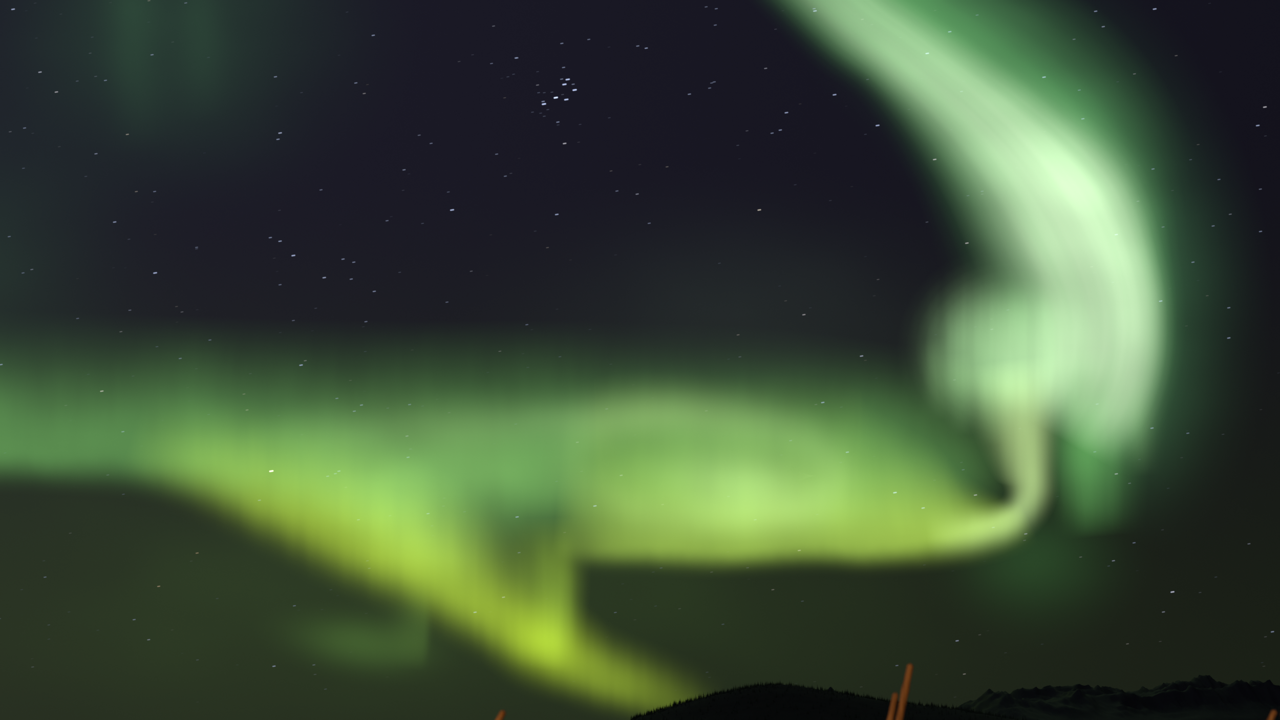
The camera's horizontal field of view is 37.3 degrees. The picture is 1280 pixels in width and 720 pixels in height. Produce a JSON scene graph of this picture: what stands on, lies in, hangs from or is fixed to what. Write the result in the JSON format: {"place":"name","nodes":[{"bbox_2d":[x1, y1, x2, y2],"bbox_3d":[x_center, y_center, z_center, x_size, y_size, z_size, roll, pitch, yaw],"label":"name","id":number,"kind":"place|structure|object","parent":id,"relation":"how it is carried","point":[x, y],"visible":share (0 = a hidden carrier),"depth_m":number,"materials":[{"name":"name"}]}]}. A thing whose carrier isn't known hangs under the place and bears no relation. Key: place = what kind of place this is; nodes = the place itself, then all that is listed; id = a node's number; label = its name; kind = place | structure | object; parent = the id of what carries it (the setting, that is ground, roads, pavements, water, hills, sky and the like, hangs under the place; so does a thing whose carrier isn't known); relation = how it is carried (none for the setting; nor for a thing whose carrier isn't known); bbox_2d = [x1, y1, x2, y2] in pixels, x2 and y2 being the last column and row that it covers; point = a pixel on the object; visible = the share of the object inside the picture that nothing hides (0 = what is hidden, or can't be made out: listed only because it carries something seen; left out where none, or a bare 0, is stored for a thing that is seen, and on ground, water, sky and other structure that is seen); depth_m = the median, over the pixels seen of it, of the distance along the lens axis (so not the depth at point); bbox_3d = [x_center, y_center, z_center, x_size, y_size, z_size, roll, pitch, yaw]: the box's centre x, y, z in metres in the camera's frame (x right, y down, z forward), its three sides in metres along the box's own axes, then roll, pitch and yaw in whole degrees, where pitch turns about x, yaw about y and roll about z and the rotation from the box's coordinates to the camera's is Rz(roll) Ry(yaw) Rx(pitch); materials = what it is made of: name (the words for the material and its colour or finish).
{"place":"outdoors","nodes":[
{"label":"outdoors","id":0,"kind":"place"},
{"bbox_2d":[0,0,1279,719],"label":"sky","id":1,"kind":"structure","parent":0,"point":[359,359],"materials":[{"name":"green"}]},
{"bbox_2d":[631,684,1017,719],"bbox_3d":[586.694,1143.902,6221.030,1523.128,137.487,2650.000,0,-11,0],"label":"hill","id":2,"kind":"structure","parent":0,"point":[805,702],"depth_m":5410.93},
{"bbox_2d":[630,679,1054,719],"bbox_3d":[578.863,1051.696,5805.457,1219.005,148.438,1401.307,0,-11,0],"label":"trees","id":3,"kind":"object","parent":2,"relation":"on","point":[688,700],"visible":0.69,"depth_m":5754.50,"materials":[{"name":"black plant"}]},
{"bbox_2d":[826,674,1279,719],"bbox_3d":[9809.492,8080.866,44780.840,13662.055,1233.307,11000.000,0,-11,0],"label":"mountains","id":4,"kind":"structure","parent":0,"point":[1203,697],"depth_m":41748.88,"materials":[{"name":"black stone"}]},
{"label":"ground","id":5,"kind":"structure","parent":0,"visible":0},
{"bbox_2d":[495,710,505,719],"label":"dry stalk","id":6,"kind":"object","parent":5,"relation":"on","point":[502,714],"visible":1,"depth_m":8.81,"materials":[{"name":"brown plant"}]},
{"bbox_2d":[886,692,898,719],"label":"short dry stalk","id":7,"kind":"object","parent":5,"relation":"on","point":[892,710],"visible":1,"depth_m":10.33,"materials":[{"name":"brown plant"}]},
{"bbox_2d":[895,663,913,719],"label":"tall dry stalk","id":8,"kind":"object","parent":5,"relation":"on","point":[905,689],"visible":1,"depth_m":9.75,"materials":[{"name":"brown plant"}]},
{"bbox_2d":[1267,709,1276,719],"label":"dry stalk","id":9,"kind":"object","parent":5,"relation":"on","point":[1272,715],"visible":1,"depth_m":9.33,"materials":[{"name":"brown plant"}]}
]}

